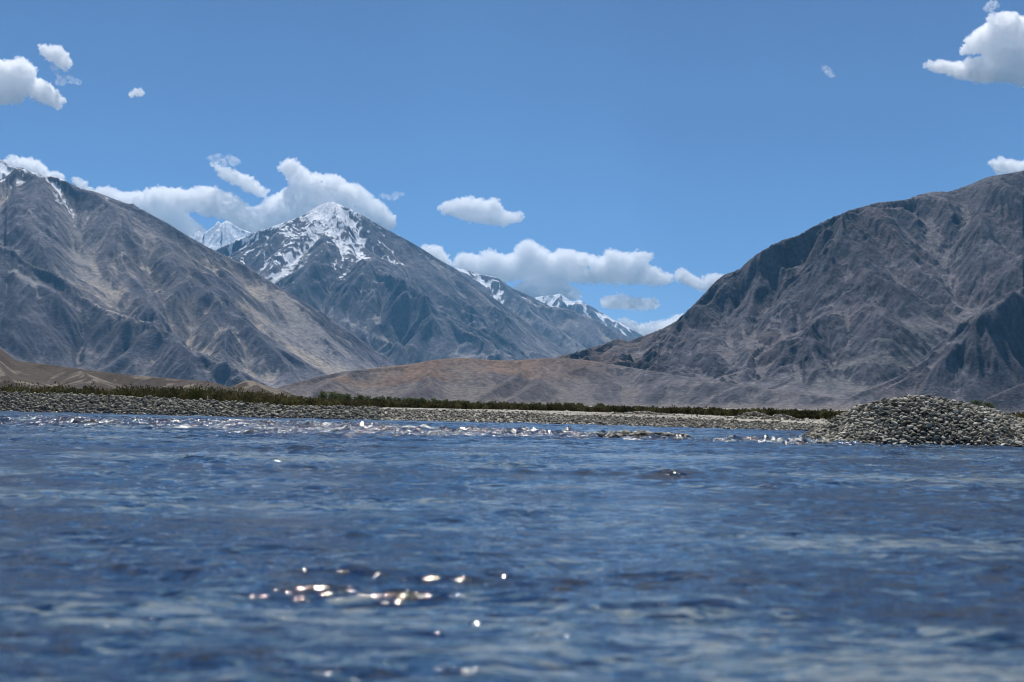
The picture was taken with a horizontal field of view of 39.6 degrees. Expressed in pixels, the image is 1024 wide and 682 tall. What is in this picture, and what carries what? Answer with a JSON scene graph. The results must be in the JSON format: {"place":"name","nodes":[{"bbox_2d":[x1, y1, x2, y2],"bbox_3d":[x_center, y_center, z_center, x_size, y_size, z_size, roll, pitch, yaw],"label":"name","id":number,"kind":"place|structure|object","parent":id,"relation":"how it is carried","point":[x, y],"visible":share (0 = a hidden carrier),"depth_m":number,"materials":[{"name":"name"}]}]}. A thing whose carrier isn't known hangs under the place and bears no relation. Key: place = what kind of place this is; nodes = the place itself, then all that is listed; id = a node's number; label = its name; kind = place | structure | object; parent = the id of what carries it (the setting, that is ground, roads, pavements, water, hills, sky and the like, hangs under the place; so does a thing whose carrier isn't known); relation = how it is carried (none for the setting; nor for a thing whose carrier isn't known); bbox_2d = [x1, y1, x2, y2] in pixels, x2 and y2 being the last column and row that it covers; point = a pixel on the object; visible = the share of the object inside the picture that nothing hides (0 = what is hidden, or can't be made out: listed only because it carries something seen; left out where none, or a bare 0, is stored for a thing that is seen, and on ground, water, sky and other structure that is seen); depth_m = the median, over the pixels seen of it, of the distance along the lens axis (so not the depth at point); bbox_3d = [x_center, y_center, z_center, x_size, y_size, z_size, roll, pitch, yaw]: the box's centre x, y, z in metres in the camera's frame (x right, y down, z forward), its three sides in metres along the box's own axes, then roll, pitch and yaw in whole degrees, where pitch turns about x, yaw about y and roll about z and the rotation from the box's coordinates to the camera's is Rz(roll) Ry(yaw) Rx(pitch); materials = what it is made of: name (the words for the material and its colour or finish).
{"place":"outdoors","nodes":[
{"label":"outdoors","id":0,"kind":"place"},
{"bbox_2d":[0,159,15,177],"bbox_3d":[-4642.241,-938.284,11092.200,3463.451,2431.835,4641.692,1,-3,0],"label":"mountain","id":1,"kind":"structure","parent":0,"point":[6,169],"depth_m":12371.43,"materials":[{"name":"white snow"}]},
{"bbox_2d":[0,349,308,398],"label":"hills","id":2,"kind":"structure","parent":0,"point":[12,369],"depth_m":794.60,"materials":[{"name":"brown soil"}]},
{"bbox_2d":[0,167,395,388],"bbox_3d":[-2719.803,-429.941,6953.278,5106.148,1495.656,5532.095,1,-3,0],"label":"mountain","id":3,"kind":"structure","parent":0,"point":[93,280],"depth_m":7650.02,"materials":[{"name":"grey stone"}]},
{"bbox_2d":[190,221,252,250],"bbox_3d":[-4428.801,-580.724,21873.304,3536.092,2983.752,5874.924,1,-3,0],"label":"mountain","id":4,"kind":"structure","parent":0,"point":[217,235],"depth_m":23372.83,"materials":[{"name":"white snow"}]},
{"bbox_2d":[215,202,570,364],"bbox_3d":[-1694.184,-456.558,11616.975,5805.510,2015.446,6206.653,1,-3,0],"label":"mountain","id":5,"kind":"structure","parent":0,"point":[395,299],"depth_m":12606.12,"materials":[{"name":"grey stone"}]},
{"bbox_2d":[0,396,1015,430],"bbox_3d":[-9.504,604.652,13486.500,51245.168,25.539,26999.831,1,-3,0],"label":"ground","id":6,"kind":"structure","parent":0,"point":[638,415],"depth_m":91.60,"materials":[{"name":"grey gravel"}]},
{"bbox_2d":[189,386,204,399],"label":"bush","id":7,"kind":"object","parent":6,"relation":"on","point":[196,396],"visible":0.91,"depth_m":124.79,"materials":[{"name":"green plant"}]},
{"bbox_2d":[318,391,326,398],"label":"bush","id":8,"kind":"object","parent":6,"relation":"on","point":[322,395],"visible":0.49,"depth_m":234.07,"materials":[{"name":"green plant"}]},
{"bbox_2d":[0,391,828,430],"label":"stones","id":9,"kind":"object","parent":6,"relation":"on","point":[174,406],"visible":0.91,"depth_m":90.78,"materials":[{"name":"grey gravel"}]},
{"bbox_2d":[0,379,1023,419],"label":"shrubbery","id":10,"kind":"object","parent":6,"relation":"on","point":[219,395],"visible":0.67,"depth_m":143.92,"materials":[{"name":"green plant"}]},
{"bbox_2d":[0,411,1023,681],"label":"water","id":11,"kind":"structure","parent":0,"point":[186,549],"depth_m":9.63,"materials":[{"name":"blue liquid"}]},
{"bbox_2d":[815,401,1014,445],"bbox_3d":[13.693,2.876,45.926,10.233,1.874,9.000,1,-3,0],"label":"gravel bar","id":12,"kind":"object","parent":11,"relation":"in","point":[944,433],"visible":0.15,"depth_m":43.93,"materials":[{"name":"grey gravel"}]},
{"bbox_2d":[792,394,1023,446],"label":"stones","id":13,"kind":"object","parent":12,"relation":"on","point":[1012,434],"visible":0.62,"depth_m":44.11,"materials":[{"name":"grey stone"}]},
{"bbox_2d":[933,435,939,440],"bbox_3d":[12.963,2.968,43.434,0.218,0.125,0.256,11,-37,-38],"label":"river stone","id":14,"kind":"object","parent":12,"relation":"on","point":[936,437],"visible":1,"depth_m":43.38,"materials":[{"name":"grey stone"}]},
{"bbox_2d":[971,400,980,405],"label":"bush","id":15,"kind":"object","parent":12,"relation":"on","point":[976,402],"visible":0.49,"depth_m":647.11,"materials":[{"name":"green plant"}]},
{"bbox_2d":[983,402,993,408],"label":"bush","id":16,"kind":"object","parent":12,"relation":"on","point":[986,404],"visible":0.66,"depth_m":649.53,"materials":[{"name":"green plant"}]},
{"bbox_2d":[0,0,1023,335],"label":"sky","id":17,"kind":"structure","parent":0,"point":[622,159],"materials":[{"name":"blue"}]},
{"bbox_2d":[455,268,632,353],"bbox_3d":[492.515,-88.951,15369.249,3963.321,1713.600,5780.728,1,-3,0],"label":"mountain","id":18,"kind":"structure","parent":0,"point":[571,331],"depth_m":16224.76,"materials":[{"name":"grey stone"}]},
{"bbox_2d":[277,358,870,409],"bbox_3d":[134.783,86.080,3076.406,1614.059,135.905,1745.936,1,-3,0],"label":"hills","id":19,"kind":"structure","parent":0,"point":[557,380],"depth_m":3270.40,"materials":[{"name":"brown soil"}]},
{"bbox_2d":[535,294,642,338],"bbox_3d":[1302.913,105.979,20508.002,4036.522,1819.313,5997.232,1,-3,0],"label":"mountain","id":20,"kind":"structure","parent":0,"point":[578,306],"depth_m":21812.15,"materials":[{"name":"white snow"}]},
{"bbox_2d":[556,170,1023,412],"bbox_3d":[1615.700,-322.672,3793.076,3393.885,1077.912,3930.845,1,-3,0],"label":"mountain","id":21,"kind":"structure","parent":0,"point":[921,294],"depth_m":4311.35,"materials":[{"name":"grey stone"}]},
{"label":"gravel bar","id":22,"kind":"structure","parent":0,"visible":0},
{"bbox_2d":[598,431,687,437],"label":"stones","id":23,"kind":"object","parent":22,"relation":"on","point":[656,433],"visible":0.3,"depth_m":46.56,"materials":[{"name":"grey stone"}]}
]}

